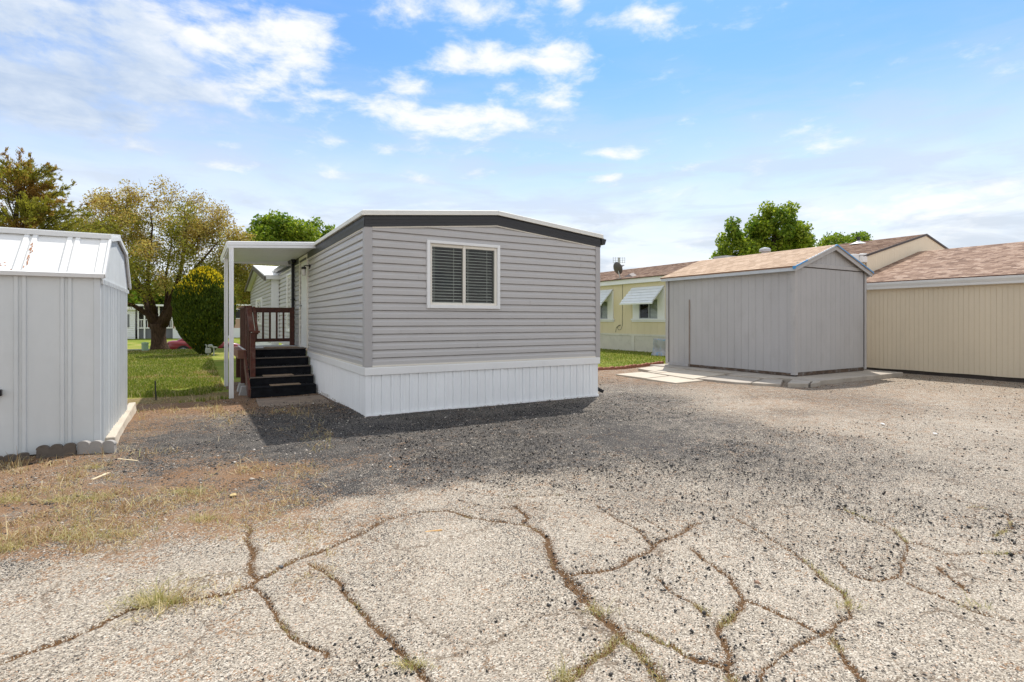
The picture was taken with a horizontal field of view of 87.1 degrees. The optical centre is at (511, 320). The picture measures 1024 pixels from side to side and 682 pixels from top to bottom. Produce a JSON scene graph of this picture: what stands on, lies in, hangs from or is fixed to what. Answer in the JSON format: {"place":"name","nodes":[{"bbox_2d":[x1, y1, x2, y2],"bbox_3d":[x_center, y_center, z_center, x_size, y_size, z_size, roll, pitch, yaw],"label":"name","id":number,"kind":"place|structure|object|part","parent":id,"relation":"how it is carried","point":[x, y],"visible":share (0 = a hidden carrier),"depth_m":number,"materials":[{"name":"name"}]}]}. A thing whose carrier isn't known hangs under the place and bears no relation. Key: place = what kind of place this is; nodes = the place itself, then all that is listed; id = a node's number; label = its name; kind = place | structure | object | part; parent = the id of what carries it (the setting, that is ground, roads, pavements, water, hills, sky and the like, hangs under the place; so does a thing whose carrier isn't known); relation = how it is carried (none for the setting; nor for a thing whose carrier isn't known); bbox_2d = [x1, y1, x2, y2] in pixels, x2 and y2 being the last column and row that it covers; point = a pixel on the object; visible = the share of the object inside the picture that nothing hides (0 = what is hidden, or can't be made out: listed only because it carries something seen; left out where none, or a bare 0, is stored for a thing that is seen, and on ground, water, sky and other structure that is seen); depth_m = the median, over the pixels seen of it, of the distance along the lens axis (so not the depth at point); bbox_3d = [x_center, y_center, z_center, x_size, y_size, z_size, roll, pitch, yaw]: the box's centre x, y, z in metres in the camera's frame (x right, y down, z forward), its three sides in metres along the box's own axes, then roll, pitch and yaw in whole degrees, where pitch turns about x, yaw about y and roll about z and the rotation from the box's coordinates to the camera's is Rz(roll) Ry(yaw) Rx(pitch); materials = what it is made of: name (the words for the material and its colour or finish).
{"place":"outdoors","nodes":[
{"label":"outdoors","id":0,"kind":"place"},
{"bbox_2d":[127,307,139,338],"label":"white house","id":1,"kind":"structure","parent":0,"point":[132,323],"depth_m":50.83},
{"bbox_2d":[136,304,172,338],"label":"porch house","id":2,"kind":"structure","parent":0,"point":[143,330],"depth_m":51.76,"materials":[{"name":"white plastic"}]},
{"bbox_2d":[263,346,299,347],"bbox_3d":[-5.101,0.595,11.913,0.700,0.014,0.480,0,0,-30],"label":"door mat","id":3,"kind":"object","parent":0,"point":[283,347],"depth_m":11.82,"materials":[{"name":"rubber"}]},
{"bbox_2d":[269,383,299,385],"bbox_3d":[-4.511,1.274,10.706,0.560,0.015,0.240,0,0,-30],"label":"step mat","id":4,"kind":"object","parent":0,"point":[284,384],"visible":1,"depth_m":10.62,"materials":[{"name":"rubber"}]},
{"bbox_2d":[127,337,665,403],"bbox_3d":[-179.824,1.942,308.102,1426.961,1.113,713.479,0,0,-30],"label":"lawn","id":5,"kind":"structure","parent":0,"point":[218,358],"depth_m":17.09,"materials":[{"name":"green plant"}]},
{"bbox_2d":[0,146,117,233],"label":"juniper tree","id":6,"kind":"object","parent":5,"relation":"on","point":[31,198],"visible":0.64,"depth_m":20.81,"materials":[{"name":"green plant"}]},
{"bbox_2d":[127,280,146,306],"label":"background tree","id":7,"kind":"object","parent":5,"relation":"on","point":[136,299],"visible":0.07,"depth_m":78.84,"materials":[{"name":"green plant"}]},
{"bbox_2d":[141,342,148,350],"bbox_3d":[-18.350,1.348,26.925,0.313,0.504,0.308,0,0,-30],"label":"utility pedestal","id":8,"kind":"object","parent":5,"relation":"on","point":[144,346],"visible":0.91,"depth_m":26.82,"materials":[{"name":"green plastic"}]},
{"bbox_2d":[154,381,156,400],"bbox_3d":[-6.511,1.312,9.839,0.039,0.417,0.042,0,0,-30],"label":"stake","id":9,"kind":"object","parent":5,"relation":"on","point":[155,391],"visible":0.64,"depth_m":9.83,"materials":[{"name":"metal"}]},
{"bbox_2d":[142,276,173,303],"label":"background tree","id":10,"kind":"object","parent":5,"relation":"on","point":[161,301],"visible":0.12,"depth_m":84.18,"materials":[{"name":"green plant"}]},
{"bbox_2d":[67,174,278,349],"bbox_3d":[-18.375,-2.863,29.495,11.990,9.308,9.335,0,0,-30],"label":"shade tree","id":11,"kind":"object","parent":5,"relation":"on","point":[195,231],"visible":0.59,"depth_m":28.19,"materials":[{"name":"green plant"}]},
{"bbox_2d":[171,265,236,353],"bbox_3d":[-13.736,-0.435,24.056,2.576,4.067,2.596,0,0,-30],"label":"arborvitae bush","id":12,"kind":"object","parent":5,"relation":"on","point":[197,302],"visible":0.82,"depth_m":23.24,"materials":[{"name":"green foliage"},{"name":"bark"}]},
{"bbox_2d":[205,344,217,355],"bbox_3d":[-12.885,1.298,23.073,0.480,0.545,0.200,0,0,-30],"label":"gas meter","id":13,"kind":"object","parent":5,"relation":"on","point":[207,351],"visible":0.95,"depth_m":22.99,"materials":[{"name":"grey metal"}]},
{"bbox_2d":[173,304,250,337],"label":"tan trailer","id":14,"kind":"object","parent":5,"relation":"on","point":[236,330],"visible":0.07,"depth_m":55.27,"materials":[{"name":"white"}]},
{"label":"window","id":15,"kind":"part","parent":14,"relation":"part of","materials":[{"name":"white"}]},
{"bbox_2d":[235,286,250,303],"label":"background tree","id":16,"kind":"object","parent":5,"relation":"on","point":[241,297],"visible":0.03,"depth_m":76.16,"materials":[{"name":"green plant"}]},
{"bbox_2d":[651,338,665,355],"bbox_3d":[6.070,1.070,21.440,0.971,0.660,0.963,0,0,-30],"label":"air conditioner","id":17,"kind":"object","parent":5,"relation":"on","point":[659,347],"visible":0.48,"depth_m":21.17,"materials":[{"name":"plastic"}]},
{"bbox_2d":[709,200,817,258],"bbox_3d":[15.856,-3.045,34.056,6.773,9.134,3.584,0,0,-2],"label":"leafy tree","id":18,"kind":"object","parent":5,"relation":"on","point":[791,233],"visible":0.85,"depth_m":33.36,"materials":[{"name":"green plant"}]},
{"bbox_2d":[816,231,872,246],"bbox_3d":[23.524,-2.436,37.845,3.910,7.907,3.314,0,0,14],"label":"leafy tree","id":19,"kind":"object","parent":5,"relation":"on","point":[835,238],"visible":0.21,"depth_m":37.57,"materials":[{"name":"green plant"}]},
{"bbox_2d":[0,349,1023,681],"bbox_3d":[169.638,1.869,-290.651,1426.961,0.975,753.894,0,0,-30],"label":"gravel ground","id":20,"kind":"structure","parent":0,"point":[452,575],"depth_m":3.32,"materials":[{"name":"grey gravel"}]},
{"bbox_2d":[0,452,29,462],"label":"edging stone","id":21,"kind":"object","parent":20,"relation":"on","point":[23,455],"visible":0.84,"depth_m":5.34,"materials":[{"name":"concrete"}]},
{"bbox_2d":[0,489,35,503],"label":"grass tuft","id":22,"kind":"object","parent":20,"relation":"on","point":[16,498],"visible":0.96,"depth_m":4.15,"materials":[{"name":"beige plant"}]},
{"bbox_2d":[0,526,45,552],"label":"grass tuft","id":23,"kind":"object","parent":20,"relation":"on","point":[10,546],"visible":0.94,"depth_m":3.28,"materials":[{"name":"plant"}]},
{"bbox_2d":[32,493,66,503],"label":"grass tuft","id":24,"kind":"object","parent":20,"relation":"on","point":[51,500],"visible":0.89,"depth_m":4.13,"materials":[{"name":"beige plant"}]},
{"bbox_2d":[36,443,76,457],"bbox_3d":[-4.689,1.353,5.544,0.322,0.155,0.046,0,0,-30],"label":"edging stone","id":25,"kind":"object","parent":20,"relation":"on","point":[46,451],"visible":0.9,"depth_m":5.53,"materials":[{"name":"concrete"}]},
{"bbox_2d":[0,227,130,456],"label":"metal shed","id":26,"kind":"structure","parent":20,"relation":"on","point":[63,338],"depth_m":5.67,"materials":[{"name":"white metal"}]},
{"bbox_2d":[15,521,120,548],"bbox_3d":[-2.813,1.351,3.433,0.647,0.106,0.423,0,0,-6],"label":"grass tuft","id":27,"kind":"object","parent":20,"relation":"on","point":[73,532],"visible":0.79,"depth_m":3.44,"materials":[{"name":"plant"}]},
{"bbox_2d":[47,486,123,505],"bbox_3d":[-3.324,1.342,4.203,0.680,0.123,0.422,0,0,17],"label":"grass tuft","id":28,"kind":"object","parent":20,"relation":"on","point":[75,495],"visible":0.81,"depth_m":4.21,"materials":[{"name":"beige plant"}]},
{"bbox_2d":[70,461,110,469],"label":"grass tuft","id":29,"kind":"object","parent":20,"relation":"on","point":[96,463],"visible":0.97,"depth_m":5.07,"materials":[{"name":"beige plant"}]},
{"bbox_2d":[77,440,116,453],"bbox_3d":[-4.370,1.347,5.670,0.368,0.165,0.045,0,0,-7],"label":"edging stone","id":30,"kind":"object","parent":20,"relation":"on","point":[108,446],"visible":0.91,"depth_m":5.65,"materials":[{"name":"grey concrete"}]},
{"bbox_2d":[91,472,109,479],"bbox_3d":[-3.672,1.392,4.804,0.025,0.010,0.215,0,0,-4],"label":"wood stick","id":31,"kind":"object","parent":20,"relation":"on","point":[97,477],"visible":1,"depth_m":4.79,"materials":[{"name":"beige wood"}]},
{"bbox_2d":[85,523,154,538],"bbox_3d":[-2.536,1.357,3.477,0.546,0.094,0.320,0,0,-30],"label":"grass tuft","id":32,"kind":"object","parent":20,"relation":"on","point":[122,532],"visible":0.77,"depth_m":3.47,"materials":[{"name":"beige plant"}]},
{"bbox_2d":[104,402,136,442],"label":"edging kerb","id":33,"kind":"structure","parent":20,"relation":"on","point":[117,430],"depth_m":6.86,"materials":[{"name":"concrete"}]},
{"bbox_2d":[91,567,206,621],"bbox_3d":[-1.718,1.337,2.676,0.689,0.134,0.584,0,0,-8],"label":"grass tuft","id":34,"kind":"object","parent":20,"relation":"on","point":[154,600],"visible":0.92,"depth_m":2.64,"materials":[{"name":"plant"}]},
{"bbox_2d":[0,387,360,633],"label":"dry grass","id":35,"kind":"structure","parent":20,"relation":"on","point":[144,501],"depth_m":3.86,"materials":[{"name":"plant"}]},
{"bbox_2d":[150,480,222,497],"bbox_3d":[-2.583,1.345,4.347,0.808,0.117,0.374,0,0,-14],"label":"grass tuft","id":36,"kind":"object","parent":20,"relation":"on","point":[184,490],"visible":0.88,"depth_m":4.33,"materials":[{"name":"beige plant"}]},
{"bbox_2d":[167,507,233,524],"bbox_3d":[-2.166,1.356,3.735,0.440,0.096,0.373,0,0,-30],"label":"grass tuft","id":37,"kind":"object","parent":20,"relation":"on","point":[205,517],"visible":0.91,"depth_m":3.76,"materials":[{"name":"beige plant"}]},
{"bbox_2d":[237,383,244,391],"bbox_3d":[-5.678,1.417,11.275,0.166,0.205,0.237,0,0,-30],"label":"pier block","id":38,"kind":"object","parent":20,"relation":"on","point":[239,386],"depth_m":11.20,"materials":[{"name":"grey concrete"}]},
{"bbox_2d":[239,386,246,395],"bbox_3d":[-5.361,1.417,10.742,0.166,0.205,0.237,0,0,-30],"label":"pier block","id":39,"kind":"object","parent":20,"relation":"on","point":[243,391],"depth_m":10.67,"materials":[{"name":"grey concrete"}]},
{"bbox_2d":[234,306,315,397],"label":"porch steps","id":40,"kind":"structure","parent":20,"relation":"on","point":[258,361],"depth_m":11.14,"materials":[{"name":"black wood"}]},
{"bbox_2d":[262,374,292,376],"bbox_3d":[-4.719,1.107,10.862,0.560,0.015,0.240,0,0,-30],"label":"step mat","id":41,"kind":"object","parent":40,"relation":"on","point":[277,375],"visible":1,"depth_m":10.80,"materials":[{"name":"rubber"}]},
{"bbox_2d":[245,208,334,265],"bbox_3d":[-14.569,-2.615,35.966,6.101,9.568,4.824,0,0,-30],"label":"leafy tree","id":42,"kind":"object","parent":20,"relation":"on","point":[273,227],"visible":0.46,"depth_m":35.05,"materials":[{"name":"green plant"}]},
{"bbox_2d":[256,395,330,406],"bbox_3d":[-3.833,1.441,9.423,1.163,0.022,1.442,0,0,-30],"label":"ground board","id":43,"kind":"object","parent":20,"relation":"on","point":[276,401],"visible":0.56,"depth_m":9.60,"materials":[{"name":"grey wood"}]},
{"bbox_2d":[378,649,435,672],"bbox_3d":[-0.441,1.365,2.159,0.332,0.078,0.160,0,0,-4],"label":"grass tuft","id":44,"kind":"object","parent":20,"relation":"on","point":[407,664],"visible":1,"depth_m":2.17,"materials":[{"name":"plant"}]},
{"bbox_2d":[1,383,816,551],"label":"pale pebbles","id":45,"kind":"object","parent":20,"relation":"on","point":[645,471],"visible":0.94,"depth_m":5.58,"materials":[{"name":"beige stone"}]},
{"bbox_2d":[244,210,605,416],"bbox_3d":[-4.612,-0.145,16.117,4.951,3.590,17.031,0,0,-30],"label":"mobile home","id":46,"kind":"object","parent":20,"relation":"on","point":[401,311],"visible":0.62,"depth_m":8.92,"materials":[{"name":"plastic"}]},
{"bbox_2d":[256,298,262,324],"bbox_3d":[-8.935,-0.305,19.042,0.076,0.910,1.900,0,0,-30],"label":"window","id":47,"kind":"structure","parent":46,"relation":"in","point":[260,299],"depth_m":18.92,"materials":[{"name":"white plastic"}]},
{"bbox_2d":[220,241,315,398],"bbox_3d":[-5.432,-0.049,11.911,1.694,3.098,3.074,0,0,-30],"label":"porch awning","id":48,"kind":"object","parent":46,"relation":"attached to","point":[263,253],"visible":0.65,"depth_m":11.07,"materials":[{"name":"white metal"}]},
{"bbox_2d":[286,273,290,331],"bbox_3d":[-5.806,-0.460,14.095,0.076,1.520,0.900,0,0,-30],"label":"window","id":49,"kind":"structure","parent":46,"relation":"in","point":[288,275],"depth_m":14.42,"materials":[{"name":"white plastic"}]},
{"bbox_2d":[299,261,306,345],"bbox_3d":[-4.735,-0.400,12.260,0.100,1.971,0.940,0,0,-30],"label":"door","id":50,"kind":"structure","parent":46,"relation":"in","point":[303,304],"depth_m":12.29,"materials":[{"name":"white plastic"}]},
{"bbox_2d":[426,240,499,308],"bbox_3d":[-0.776,-0.709,8.606,1.275,1.047,0.136,0,0,-30],"label":"window","id":51,"kind":"structure","parent":46,"relation":"in","point":[430,243],"depth_m":8.58,"materials":[{"name":"white plastic"}]},
{"bbox_2d":[29,401,1023,681],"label":"asphalt crumbs","id":52,"kind":"object","parent":20,"relation":"on","point":[683,593],"visible":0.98,"depth_m":2.85,"materials":[{"name":"black asphalt"}]},
{"bbox_2d":[543,649,583,681],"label":"grass tuft","id":53,"kind":"object","parent":20,"relation":"on","point":[562,677],"visible":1,"depth_m":2.11,"materials":[{"name":"plant"}]},
{"bbox_2d":[185,494,1016,681],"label":"crack weeds","id":54,"kind":"object","parent":20,"relation":"on","point":[623,643],"visible":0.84,"depth_m":2.36,"materials":[{"name":"plant"}]},
{"bbox_2d":[578,595,626,614],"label":"grass tuft","id":55,"kind":"object","parent":20,"relation":"on","point":[597,612],"visible":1,"depth_m":2.58,"materials":[{"name":"plant"}]},
{"bbox_2d":[616,372,666,379],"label":"concrete slab","id":56,"kind":"structure","parent":20,"relation":"on","point":[642,375],"depth_m":13.35,"materials":[{"name":"grey concrete"}]},
{"bbox_2d":[638,366,684,372],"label":"concrete slab","id":57,"kind":"structure","parent":20,"relation":"on","point":[657,369],"depth_m":14.54,"materials":[{"name":"grey concrete"}]},
{"bbox_2d":[646,376,702,383],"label":"concrete slab","id":58,"kind":"structure","parent":20,"relation":"on","point":[672,379],"depth_m":12.36,"materials":[{"name":"grey concrete"}]},
{"bbox_2d":[648,370,725,379],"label":"concrete slab","id":59,"kind":"structure","parent":20,"relation":"on","point":[690,374],"depth_m":13.38,"materials":[{"name":"grey concrete"}]},
{"bbox_2d":[699,375,759,384],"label":"concrete slab","id":60,"kind":"structure","parent":20,"relation":"on","point":[734,380],"depth_m":12.27,"materials":[{"name":"grey concrete"}]},
{"bbox_2d":[728,374,778,379],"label":"concrete slab","id":61,"kind":"structure","parent":20,"relation":"on","point":[750,376],"depth_m":12.61,"materials":[{"name":"grey concrete"}]},
{"bbox_2d":[752,379,782,386],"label":"concrete slab","id":62,"kind":"structure","parent":20,"relation":"on","point":[772,382],"depth_m":11.59,"materials":[{"name":"grey concrete"}]},
{"bbox_2d":[600,234,948,351],"bbox_3d":[8.293,-0.967,26.493,8.504,4.834,20.600,0,0,-30],"label":"yellow home","id":63,"kind":"object","parent":20,"relation":"on","point":[633,309],"visible":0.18,"depth_m":23.79,"materials":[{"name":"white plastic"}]},
{"bbox_2d":[600,289,614,321],"bbox_3d":[4.024,-0.700,26.154,0.788,1.540,2.100,0,0,-30],"label":"window","id":64,"kind":"structure","parent":63,"relation":"in","point":[607,296],"depth_m":25.69,"materials":[{"name":"white plastic"}]},
{"bbox_2d":[613,262,623,278],"bbox_3d":[5.126,-2.337,25.467,0.513,0.824,0.561,0,0,-30],"label":"satellite dish","id":65,"kind":"object","parent":63,"relation":"on","point":[617,267],"visible":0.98,"depth_m":25.34,"materials":[{"name":"grey metal"}]},
{"bbox_2d":[619,285,665,321],"bbox_3d":[5.662,-0.700,23.347,0.788,1.540,2.100,0,0,-30],"label":"window","id":66,"kind":"structure","parent":63,"relation":"in","point":[651,293],"depth_m":23.25,"materials":[{"name":"white plastic"}]},
{"bbox_2d":[650,364,902,384],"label":"concrete slab","id":67,"kind":"structure","parent":20,"relation":"on","point":[840,377],"depth_m":12.92,"materials":[{"name":"grey concrete"}]},
{"bbox_2d":[660,244,873,375],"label":"wooden shed","id":68,"kind":"structure","parent":67,"relation":"on","point":[800,312],"depth_m":13.48,"materials":[{"name":"grey paint"}]},
{"bbox_2d":[788,379,810,387],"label":"concrete slab","id":69,"kind":"structure","parent":20,"relation":"on","point":[798,383],"depth_m":11.27,"materials":[{"name":"grey concrete"}]},
{"bbox_2d":[811,381,819,386],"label":"concrete slab","id":70,"kind":"structure","parent":20,"relation":"on","point":[815,383],"depth_m":11.39,"materials":[{"name":"grey concrete"}]},
{"bbox_2d":[829,597,880,610],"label":"grass tuft","id":71,"kind":"object","parent":20,"relation":"on","point":[849,605],"visible":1,"depth_m":2.62,"materials":[{"name":"plant"}]},
{"bbox_2d":[865,242,1023,382],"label":"garage","id":72,"kind":"structure","parent":20,"relation":"on","point":[955,312],"depth_m":13.47,"materials":[{"name":"beige paint"}]},
{"bbox_2d":[957,588,993,610],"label":"grass tuft","id":73,"kind":"object","parent":20,"relation":"on","point":[973,603],"visible":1,"depth_m":2.64,"materials":[{"name":"plant"}]},
{"bbox_2d":[0,0,1023,284],"label":"sky","id":74,"kind":"structure","parent":0,"point":[645,126],"materials":[{"name":"blue"}]},
{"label":"road","id":75,"kind":"structure","parent":0,"visible":0},
{"bbox_2d":[167,338,239,348],"bbox_3d":[-22.269,1.800,39.087,4.700,1.520,1.875,0,0,-30],"label":"parked car","id":76,"kind":"object","parent":75,"relation":"on","point":[181,343],"visible":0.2,"depth_m":37.63,"materials":[{"name":"red paint"}]}
]}

